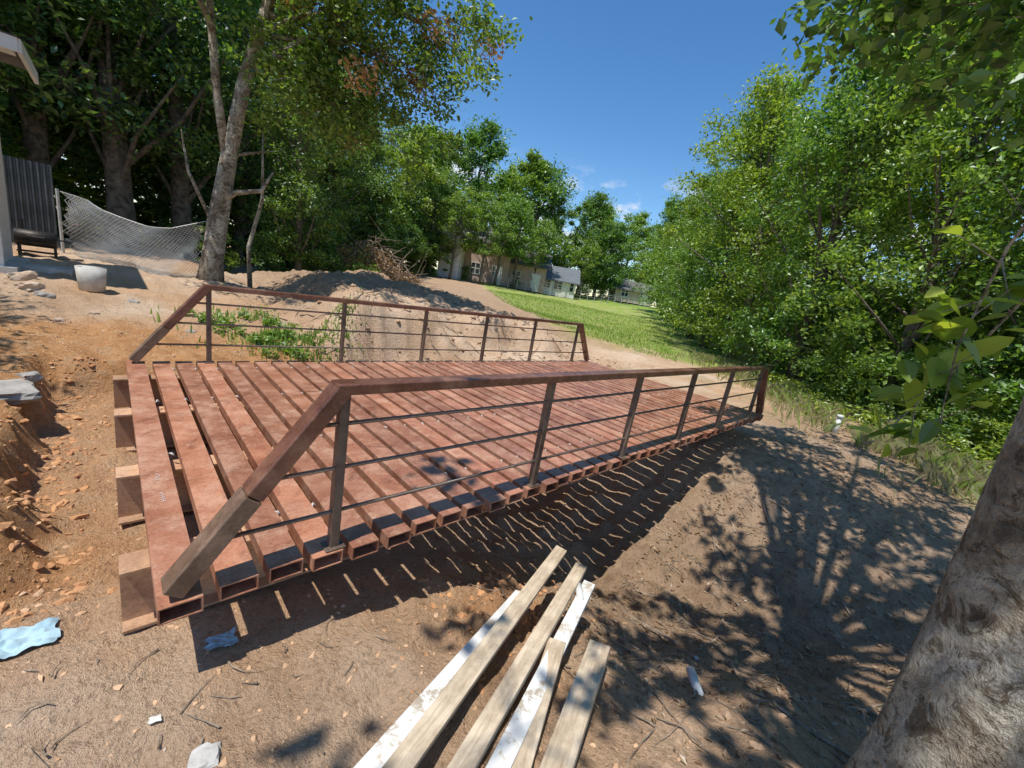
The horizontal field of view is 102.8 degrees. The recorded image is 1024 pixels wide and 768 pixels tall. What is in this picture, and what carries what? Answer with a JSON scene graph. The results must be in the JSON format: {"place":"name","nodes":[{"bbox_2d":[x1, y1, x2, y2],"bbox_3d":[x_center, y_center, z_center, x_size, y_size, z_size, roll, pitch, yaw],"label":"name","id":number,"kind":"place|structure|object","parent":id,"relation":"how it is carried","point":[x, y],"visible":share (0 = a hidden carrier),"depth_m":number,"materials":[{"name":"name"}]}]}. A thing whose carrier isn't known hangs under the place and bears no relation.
{"place":"outdoors","nodes":[
{"label":"outdoors","id":0,"kind":"place"},
{"bbox_2d":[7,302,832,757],"bbox_3d":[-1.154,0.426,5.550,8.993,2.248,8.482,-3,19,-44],"label":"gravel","id":1,"kind":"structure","parent":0,"point":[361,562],"depth_m":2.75,"materials":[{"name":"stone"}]},
{"bbox_2d":[0,207,1019,767],"bbox_3d":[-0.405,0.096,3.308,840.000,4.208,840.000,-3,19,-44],"label":"ground","id":2,"kind":"structure","parent":0,"point":[80,691],"depth_m":3.57,"materials":[{"name":"soil"}]},
{"bbox_2d":[0,257,31,273],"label":"foundation","id":3,"kind":"object","parent":2,"relation":"on","point":[14,264],"visible":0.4,"depth_m":6.77,"materials":[{"name":"concrete"}]},
{"bbox_2d":[0,140,12,261],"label":"walls","id":4,"kind":"structure","parent":3,"relation":"on","point":[6,234],"depth_m":7.05,"materials":[{"name":"white"}]},
{"bbox_2d":[0,31,26,69],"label":"roof","id":5,"kind":"structure","parent":4,"relation":"on","point":[16,60],"depth_m":6.83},
{"bbox_2d":[0,32,38,265],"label":"trim and gutter","id":6,"kind":"structure","parent":3,"relation":"on","point":[10,44],"depth_m":5.98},
{"bbox_2d":[0,379,41,404],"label":"concrete slab piece","id":7,"kind":"object","parent":2,"relation":"on","point":[16,391],"visible":0.97,"depth_m":3.11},
{"bbox_2d":[6,270,37,280],"bbox_3d":[-7.727,-1.676,6.473,0.340,0.204,0.349,16,29,34],"label":"rubble stone","id":8,"kind":"object","parent":2,"relation":"on","point":[24,275],"visible":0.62,"depth_m":6.37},
{"bbox_2d":[11,281,45,291],"bbox_3d":[-7.272,-1.456,6.142,0.297,0.176,0.299,2,15,-3],"label":"rubble stone","id":9,"kind":"object","parent":2,"relation":"on","point":[30,286],"visible":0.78,"depth_m":6.06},
{"bbox_2d":[2,155,56,241],"bbox_3d":[-12.763,-4.329,9.044,3.550,2.017,0.060,-3,19,-44],"label":"corrugated metal fence","id":10,"kind":"object","parent":2,"relation":"on","point":[30,193],"visible":0.62,"depth_m":9.95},
{"bbox_2d":[16,371,42,381],"bbox_3d":[-4.222,-0.066,3.575,0.143,0.085,0.130,10,17,20],"label":"rubble stone","id":11,"kind":"object","parent":2,"relation":"on","point":[33,376],"visible":0.81,"depth_m":3.55,"materials":[{"name":"stone"}]},
{"bbox_2d":[0,617,60,658],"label":"blue rag","id":12,"kind":"object","parent":2,"relation":"on","point":[15,641],"visible":1,"depth_m":1.75,"materials":[{"name":"fabric"}]},
{"bbox_2d":[12,219,72,258],"bbox_3d":[-9.502,-2.870,8.309,0.800,0.801,0.349,-3,19,-44],"label":"barbecue grill","id":13,"kind":"object","parent":2,"relation":"on","point":[21,235],"visible":0.91,"depth_m":8.15,"materials":[{"name":"black metal"}]},
{"bbox_2d":[33,291,55,298],"bbox_3d":[-6.728,-1.264,5.886,0.238,0.140,0.209,17,5,30],"label":"rubble stone","id":14,"kind":"object","parent":2,"relation":"on","point":[44,294],"visible":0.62,"depth_m":5.83,"materials":[{"name":"stone"}]},
{"bbox_2d":[22,263,73,275],"bbox_3d":[-8.358,-2.031,7.173,0.900,0.100,0.500,-3,19,-44],"label":"concrete step","id":15,"kind":"object","parent":2,"relation":"on","point":[47,269],"visible":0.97,"depth_m":7.15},
{"bbox_2d":[0,0,106,121],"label":"oak tree","id":16,"kind":"object","parent":2,"relation":"on","point":[19,22],"visible":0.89,"depth_m":10.55,"materials":[{"name":"green plant"}]},
{"bbox_2d":[0,354,117,625],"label":"bank rubble","id":17,"kind":"object","parent":2,"relation":"on","point":[28,499],"visible":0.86,"depth_m":2.50,"materials":[{"name":"stone"}]},
{"bbox_2d":[74,265,106,291],"bbox_3d":[-7.031,-1.762,6.837,0.380,0.390,0.380,-3,19,-44],"label":"plastic bucket","id":18,"kind":"object","parent":2,"relation":"on","point":[91,278],"visible":1,"depth_m":6.73,"materials":[{"name":"plastic"}]},
{"bbox_2d":[0,0,209,236],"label":"oak tree","id":19,"kind":"object","parent":2,"relation":"on","point":[39,150],"visible":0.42,"depth_m":12.15,"materials":[{"name":"green plant"}]},
{"bbox_2d":[0,0,255,248],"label":"oak tree","id":20,"kind":"object","parent":2,"relation":"on","point":[118,158],"visible":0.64,"depth_m":12.50,"materials":[{"name":"green plant"}]},
{"bbox_2d":[55,188,205,277],"bbox_3d":[-8.629,-3.321,9.072,3.449,1.455,0.863,9,13,-4],"label":"chain link fence","id":21,"kind":"object","parent":2,"relation":"on","point":[61,231],"visible":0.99,"depth_m":8.99,"materials":[{"name":"metal"}]},
{"bbox_2d":[147,714,161,723],"bbox_3d":[-1.351,1.267,1.544,0.042,0.009,0.030,-3,19,-44],"label":"paper scrap","id":22,"kind":"object","parent":2,"relation":"on","point":[152,719],"visible":1,"depth_m":1.54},
{"bbox_2d":[42,0,298,257],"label":"oak tree","id":23,"kind":"object","parent":2,"relation":"on","point":[181,188],"visible":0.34,"depth_m":14.37,"materials":[{"name":"green plant"}]},
{"bbox_2d":[64,1,291,226],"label":"oak tree","id":24,"kind":"object","parent":2,"relation":"on","point":[166,108],"visible":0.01,"depth_m":20.00,"materials":[{"name":"green plant"}]},
{"bbox_2d":[187,742,220,767],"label":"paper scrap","id":25,"kind":"object","parent":2,"relation":"on","point":[206,755],"visible":0.98,"depth_m":1.47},
{"bbox_2d":[202,627,238,650],"bbox_3d":[-1.365,1.200,1.916,0.143,0.028,0.097,-3,19,-44],"label":"blue rag","id":26,"kind":"object","parent":2,"relation":"on","point":[227,638],"visible":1,"depth_m":1.92,"materials":[{"name":"fabric"}]},
{"bbox_2d":[141,0,319,264],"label":"oak tree","id":27,"kind":"object","parent":2,"relation":"on","point":[243,183],"visible":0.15,"depth_m":18.50,"materials":[{"name":"green plant"}]},
{"bbox_2d":[159,25,354,270],"bbox_3d":[-8.768,-8.588,15.625,6.337,9.181,5.656,15,14,19],"label":"oak tree","id":28,"kind":"object","parent":2,"relation":"on","point":[301,164],"visible":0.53,"depth_m":15.43,"materials":[{"name":"green plant"}]},
{"bbox_2d":[125,287,393,363],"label":"weeds","id":29,"kind":"object","parent":2,"relation":"on","point":[309,339],"visible":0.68,"depth_m":7.14,"materials":[{"name":"green plant"}]},
{"bbox_2d":[178,302,352,358],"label":"weed leaves","id":30,"kind":"object","parent":2,"relation":"on","point":[271,322],"visible":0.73,"depth_m":6.71,"materials":[{"name":"green plant"}]},
{"bbox_2d":[158,0,379,193],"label":"oak tree","id":31,"kind":"object","parent":2,"relation":"on","point":[336,160],"visible":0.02,"depth_m":24.34,"materials":[{"name":"green plant"}]},
{"bbox_2d":[13,550,551,767],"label":"dropped sticks","id":32,"kind":"object","parent":2,"relation":"on","point":[46,754],"visible":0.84,"depth_m":1.76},
{"bbox_2d":[243,32,359,268],"bbox_3d":[-12.176,-12.629,22.824,7.463,12.114,8.362,5,14,-19],"label":"oak tree","id":33,"kind":"object","parent":2,"relation":"on","point":[349,182],"visible":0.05,"depth_m":22.72,"materials":[{"name":"green plant"}]},
{"bbox_2d":[100,0,532,288],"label":"sycamore tree","id":34,"kind":"object","parent":2,"relation":"on","point":[314,70],"visible":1,"depth_m":9.04,"materials":[{"name":"green plant"}]},
{"bbox_2d":[290,66,395,244],"bbox_3d":[-11.241,-14.019,26.579,8.154,12.987,7.522,2,16,-30],"label":"oak tree","id":35,"kind":"object","parent":2,"relation":"on","point":[351,175],"visible":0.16,"depth_m":26.47,"materials":[{"name":"green plant"}]},
{"bbox_2d":[283,218,438,288],"bbox_3d":[-6.795,-5.518,19.512,8.057,4.710,5.108,-3,19,-44],"label":"brush pile","id":36,"kind":"object","parent":2,"relation":"on","point":[378,262],"visible":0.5,"depth_m":18.76,"materials":[{"name":"brown plant"}]},
{"bbox_2d":[1,305,734,767],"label":"dirt clods","id":37,"kind":"object","parent":2,"relation":"on","point":[253,737],"visible":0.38,"depth_m":2.01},
{"bbox_2d":[349,123,411,256],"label":"oak tree","id":38,"kind":"object","parent":2,"relation":"on","point":[401,220],"visible":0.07,"depth_m":34.58,"materials":[{"name":"green plant"}]},
{"bbox_2d":[336,94,438,253],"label":"oak tree","id":39,"kind":"object","parent":2,"relation":"on","point":[379,160],"visible":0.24,"depth_m":30.83,"materials":[{"name":"green plant"}]},
{"bbox_2d":[372,132,447,263],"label":"oak tree","id":40,"kind":"object","parent":2,"relation":"on","point":[428,166],"visible":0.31,"depth_m":40.03,"materials":[{"name":"green plant"}]},
{"bbox_2d":[258,284,567,360],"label":"ground sticks","id":41,"kind":"object","parent":2,"relation":"on","point":[356,297],"visible":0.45,"depth_m":10.09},
{"bbox_2d":[379,114,473,230],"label":"oak tree","id":42,"kind":"object","parent":2,"relation":"on","point":[417,127],"visible":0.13,"depth_m":44.63,"materials":[{"name":"green plant"}]},
{"bbox_2d":[407,165,460,273],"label":"elm tree","id":43,"kind":"object","parent":2,"relation":"on","point":[442,190],"visible":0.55,"depth_m":43.40,"materials":[{"name":"green plant"}]},
{"bbox_2d":[393,123,481,260],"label":"elm tree","id":44,"kind":"object","parent":2,"relation":"on","point":[447,158],"visible":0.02,"depth_m":56.06,"materials":[{"name":"green plant"}]},
{"bbox_2d":[233,270,642,367],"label":"scattered leaf litter","id":45,"kind":"object","parent":2,"relation":"on","point":[412,297],"visible":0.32,"depth_m":10.80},
{"bbox_2d":[113,284,769,634],"bbox_3d":[0.226,-0.070,5.556,8.100,1.264,3.890,-3,19,-44],"label":"steel footbridge","id":46,"kind":"object","parent":2,"relation":"on","point":[368,457],"visible":1,"depth_m":3.08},
{"bbox_2d":[263,270,627,367],"bbox_3d":[-1.768,-1.451,11.860,9.043,2.605,7.101,-3,19,-44],"label":"field rubble","id":47,"kind":"object","parent":2,"relation":"on","point":[398,320],"visible":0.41,"depth_m":10.57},
{"bbox_2d":[401,119,490,266],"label":"elm tree","id":48,"kind":"object","parent":2,"relation":"on","point":[436,135],"visible":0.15,"depth_m":48.34,"materials":[{"name":"green plant"}]},
{"bbox_2d":[436,223,464,279],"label":"walls","id":49,"kind":"structure","parent":2,"relation":"on","point":[443,264],"depth_m":46.89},
{"bbox_2d":[425,184,486,278],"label":"elm tree","id":50,"kind":"object","parent":2,"relation":"on","point":[471,207],"visible":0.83,"depth_m":43.91,"materials":[{"name":"green plant"}]},
{"bbox_2d":[347,559,609,692],"bbox_3d":[-0.041,1.676,2.857,2.286,0.850,1.404,-3,19,-44],"label":"ditch edge rubble","id":51,"kind":"object","parent":2,"relation":"on","point":[461,615],"visible":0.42,"depth_m":2.77,"materials":[{"name":"stone"}]},
{"bbox_2d":[353,545,609,767],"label":"timber plank pile","id":52,"kind":"object","parent":2,"relation":"on","point":[408,738],"visible":1,"depth_m":1.87,"materials":[{"name":"brown wood"}]},
{"bbox_2d":[575,582,583,599],"bbox_3d":[0.468,1.449,2.844,0.052,0.052,0.141,10,13,0],"label":"pvc pipe piece","id":53,"kind":"object","parent":52,"relation":"on","point":[579,593],"visible":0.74,"depth_m":2.82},
{"bbox_2d":[435,113,537,230],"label":"elm tree","id":54,"kind":"object","parent":2,"relation":"on","point":[477,139],"visible":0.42,"depth_m":52.41,"materials":[{"name":"green plant"}]},
{"bbox_2d":[455,191,518,284],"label":"elm tree","id":55,"kind":"object","parent":2,"relation":"on","point":[484,250],"visible":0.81,"depth_m":44.69,"materials":[{"name":"green plant"}]},
{"bbox_2d":[462,242,511,285],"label":"walls","id":56,"kind":"structure","parent":2,"relation":"on","point":[469,256],"depth_m":49.77,"materials":[{"name":"beige brick"}]},
{"bbox_2d":[471,244,503,275],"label":"windows","id":57,"kind":"structure","parent":56,"relation":"attached to","point":[474,269],"depth_m":49.83,"materials":[{"name":"white glass"}]},
{"bbox_2d":[470,244,504,277],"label":"window trim","id":58,"kind":"structure","parent":56,"relation":"attached to","point":[480,266],"depth_m":49.81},
{"bbox_2d":[460,222,518,246],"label":"roof","id":59,"kind":"structure","parent":56,"relation":"on","point":[483,232],"depth_m":50.25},
{"bbox_2d":[492,266,502,284],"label":"door","id":60,"kind":"structure","parent":56,"relation":"attached to","point":[499,275],"depth_m":49.93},
{"bbox_2d":[469,164,527,228],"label":"elm tree","id":61,"kind":"object","parent":2,"relation":"on","point":[511,169],"visible":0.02,"depth_m":67.56,"materials":[{"name":"green plant"}]},
{"bbox_2d":[473,188,539,285],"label":"elm tree","id":62,"kind":"object","parent":2,"relation":"on","point":[508,204],"visible":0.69,"depth_m":46.36,"materials":[{"name":"green plant"}]},
{"bbox_2d":[0,2,1023,459],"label":"forest undergrowth","id":63,"kind":"object","parent":2,"relation":"on","point":[82,166],"visible":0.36,"depth_m":14.90,"materials":[{"name":"green plant"}]},
{"bbox_2d":[492,195,545,288],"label":"elm tree","id":64,"kind":"object","parent":2,"relation":"on","point":[520,253],"visible":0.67,"depth_m":47.61,"materials":[{"name":"green plant"}]},
{"bbox_2d":[475,148,566,249],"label":"elm tree","id":65,"kind":"object","parent":2,"relation":"on","point":[525,179],"visible":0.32,"depth_m":54.36,"materials":[{"name":"green plant"}]},
{"bbox_2d":[505,263,546,292],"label":"walls","id":66,"kind":"structure","parent":2,"relation":"on","point":[525,276],"depth_m":51.64,"materials":[{"name":"beige brick"}]},
{"bbox_2d":[510,249,551,269],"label":"roof","id":67,"kind":"structure","parent":66,"relation":"on","point":[548,263],"depth_m":51.57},
{"bbox_2d":[530,274,539,291],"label":"door","id":68,"kind":"structure","parent":66,"relation":"attached to","point":[535,281],"depth_m":51.70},
{"bbox_2d":[491,154,579,267],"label":"elm tree","id":69,"kind":"object","parent":2,"relation":"on","point":[539,198],"visible":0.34,"depth_m":56.84,"materials":[{"name":"green plant"}]},
{"bbox_2d":[519,217,564,291],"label":"elm tree","id":70,"kind":"object","parent":2,"relation":"on","point":[543,249],"visible":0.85,"depth_m":50.33,"materials":[{"name":"green plant"}]},
{"bbox_2d":[531,189,586,269],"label":"elm tree","id":71,"kind":"object","parent":2,"relation":"on","point":[562,257],"visible":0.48,"depth_m":59.23,"materials":[{"name":"green plant"}]},
{"bbox_2d":[542,280,575,298],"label":"walls","id":72,"kind":"structure","parent":2,"relation":"on","point":[570,295],"depth_m":53.60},
{"bbox_2d":[544,281,574,292],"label":"window trim","id":73,"kind":"structure","parent":72,"relation":"attached to","point":[546,282],"depth_m":53.32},
{"bbox_2d":[544,279,573,291],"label":"windows","id":74,"kind":"structure","parent":73,"relation":"attached to","point":[560,286],"depth_m":53.37,"materials":[{"name":"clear glass"}]},
{"bbox_2d":[546,265,580,284],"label":"roof","id":75,"kind":"structure","parent":72,"relation":"on","point":[563,274],"depth_m":53.74,"materials":[{"name":"grey"}]},
{"bbox_2d":[560,283,570,297],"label":"door","id":76,"kind":"structure","parent":72,"relation":"attached to","point":[563,292],"depth_m":53.43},
{"bbox_2d":[498,276,651,307],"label":"wire fence","id":77,"kind":"object","parent":2,"relation":"on","point":[565,292],"visible":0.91,"depth_m":53.32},
{"bbox_2d":[568,237,603,298],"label":"elm tree","id":78,"kind":"object","parent":2,"relation":"on","point":[590,243],"visible":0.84,"depth_m":58.39,"materials":[{"name":"green plant"}]},
{"bbox_2d":[553,187,639,293],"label":"elm tree","id":79,"kind":"object","parent":2,"relation":"on","point":[591,203],"visible":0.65,"depth_m":61.24,"materials":[{"name":"green plant"}]},
{"bbox_2d":[563,206,636,296],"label":"elm tree","id":80,"kind":"object","parent":2,"relation":"on","point":[610,218],"visible":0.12,"depth_m":68.26,"materials":[{"name":"green plant"}]},
{"bbox_2d":[585,202,631,293],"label":"elm tree","id":81,"kind":"object","parent":2,"relation":"on","point":[608,245],"visible":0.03,"depth_m":81.18,"materials":[{"name":"green plant"}]},
{"bbox_2d":[589,222,647,298],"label":"elm tree","id":82,"kind":"object","parent":2,"relation":"on","point":[613,244],"visible":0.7,"depth_m":63.63,"materials":[{"name":"green plant"}]},
{"bbox_2d":[594,210,656,281],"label":"elm tree","id":83,"kind":"object","parent":2,"relation":"on","point":[636,226],"visible":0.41,"depth_m":72.19,"materials":[{"name":"green plant"}]},
{"bbox_2d":[608,279,652,305],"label":"cottage","id":84,"kind":"structure","parent":2,"relation":"on","point":[624,290],"depth_m":65.40,"materials":[{"name":"beige"}]},
{"bbox_2d":[620,233,665,284],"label":"elm tree","id":85,"kind":"object","parent":2,"relation":"on","point":[639,279],"visible":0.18,"depth_m":69.34,"materials":[{"name":"green plant"}]},
{"bbox_2d":[628,232,659,304],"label":"elm tree","id":86,"kind":"object","parent":2,"relation":"on","point":[641,261],"visible":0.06,"depth_m":88.30,"materials":[{"name":"green plant"}]},
{"bbox_2d":[631,203,698,314],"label":"maple tree","id":87,"kind":"object","parent":2,"relation":"on","point":[664,217],"visible":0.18,"depth_m":51.14,"materials":[{"name":"green plant"}]},
{"bbox_2d":[636,214,706,317],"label":"maple tree","id":88,"kind":"object","parent":2,"relation":"on","point":[640,275],"visible":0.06,"depth_m":47.61,"materials":[{"name":"green plant"}]},
{"bbox_2d":[634,193,712,321],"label":"maple tree","id":89,"kind":"object","parent":2,"relation":"on","point":[676,200],"visible":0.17,"depth_m":39.85,"materials":[{"name":"green plant"}]},
{"bbox_2d":[636,164,736,329],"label":"maple tree","id":90,"kind":"object","parent":2,"relation":"on","point":[666,242],"visible":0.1,"depth_m":33.34,"materials":[{"name":"green plant"}]},
{"bbox_2d":[413,432,968,767],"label":"ditch clods","id":91,"kind":"object","parent":2,"relation":"on","point":[725,714],"visible":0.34,"depth_m":4.00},
{"bbox_2d":[686,666,703,695],"bbox_3d":[1.147,1.886,2.540,0.056,0.066,0.243,11,13,3],"label":"pvc pipe piece","id":92,"kind":"object","parent":2,"relation":"on","point":[693,678],"visible":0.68,"depth_m":2.57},
{"bbox_2d":[642,146,802,338],"bbox_3d":[13.366,-9.295,27.116,9.442,13.848,10.210,7,14,-11],"label":"maple tree","id":93,"kind":"object","parent":2,"relation":"on","point":[686,279],"visible":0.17,"depth_m":26.62,"materials":[{"name":"green plant"}]},
{"bbox_2d":[649,99,816,350],"bbox_3d":[11.345,-8.178,21.808,9.918,12.995,7.158,3,15,-26],"label":"maple tree","id":94,"kind":"object","parent":2,"relation":"on","point":[702,284],"visible":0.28,"depth_m":21.69,"materials":[{"name":"green plant"}]},
{"bbox_2d":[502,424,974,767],"bbox_3d":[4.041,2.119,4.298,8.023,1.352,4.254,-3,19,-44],"label":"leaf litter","id":95,"kind":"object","parent":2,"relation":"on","point":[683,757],"visible":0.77,"depth_m":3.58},
{"bbox_2d":[650,48,864,369],"bbox_3d":[10.699,-6.651,16.905,8.813,12.925,9.530,13,14,12],"label":"maple tree","id":96,"kind":"object","parent":2,"relation":"on","point":[768,110],"visible":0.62,"depth_m":17.16,"materials":[{"name":"green plant"}]},
{"bbox_2d":[731,101,917,322],"bbox_3d":[19.158,-9.547,25.728,9.794,15.829,10.934,16,15,24],"label":"maple tree","id":97,"kind":"object","parent":2,"relation":"on","point":[807,237],"visible":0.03,"depth_m":24.65,"materials":[{"name":"green plant"}]},
{"bbox_2d":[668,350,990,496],"bbox_3d":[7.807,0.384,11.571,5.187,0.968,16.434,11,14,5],"label":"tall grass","id":98,"kind":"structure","parent":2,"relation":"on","point":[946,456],"depth_m":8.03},
{"bbox_2d":[676,349,998,502],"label":"dry grass","id":99,"kind":"structure","parent":2,"relation":"on","point":[901,444],"depth_m":7.38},
{"bbox_2d":[831,414,843,433],"bbox_3d":[6.523,0.833,8.207,0.115,0.450,0.115,-3,19,-44],"label":"pvc cleanout pipe","id":100,"kind":"object","parent":2,"relation":"on","point":[840,417],"visible":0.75,"depth_m":8.17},
{"bbox_2d":[680,348,999,467],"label":"ground vines","id":101,"kind":"object","parent":2,"relation":"on","point":[780,377],"visible":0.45,"depth_m":9.16,"materials":[{"name":"green plant"}]},
{"bbox_2d":[705,0,1022,382],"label":"maple tree","id":102,"kind":"object","parent":2,"relation":"on","point":[767,337],"visible":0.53,"depth_m":12.51,"materials":[{"name":"green plant"}]},
{"bbox_2d":[730,7,1004,374],"bbox_3d":[14.419,-7.771,17.135,11.901,15.594,8.590,4,15,-23],"label":"maple tree","id":103,"kind":"object","parent":2,"relation":"on","point":[829,222],"visible":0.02,"depth_m":16.95,"materials":[{"name":"green plant"}]},
{"bbox_2d":[769,0,1023,767],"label":"sycamore tree","id":104,"kind":"object","parent":2,"relation":"on","point":[955,698],"visible":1,"depth_m":1.49,"materials":[{"name":"green plant"}]},
{"bbox_2d":[777,2,1023,416],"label":"maple tree","id":105,"kind":"object","parent":2,"relation":"on","point":[906,199],"visible":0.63,"depth_m":9.54,"materials":[{"name":"green plant"}]},
{"bbox_2d":[788,0,1023,425],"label":"maple tree","id":106,"kind":"object","parent":2,"relation":"on","point":[923,165],"visible":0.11,"depth_m":10.66,"materials":[{"name":"green plant"}]},
{"bbox_2d":[873,108,1023,445],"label":"maple tree","id":107,"kind":"object","parent":2,"relation":"on","point":[984,361],"visible":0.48,"depth_m":8.17,"materials":[{"name":"green plant"}]},
{"bbox_2d":[61,0,1023,342],"label":"sky","id":108,"kind":"structure","parent":0,"point":[617,90],"materials":[{"name":"blue"}]},
{"bbox_2d":[486,289,676,362],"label":"lawn grass","id":109,"kind":"structure","parent":0,"point":[560,318],"depth_m":26.54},
{"bbox_2d":[463,434,972,767],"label":"fallen twigs","id":110,"kind":"object","parent":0,"point":[719,701],"depth_m":3.72,"materials":[{"name":"wood"}]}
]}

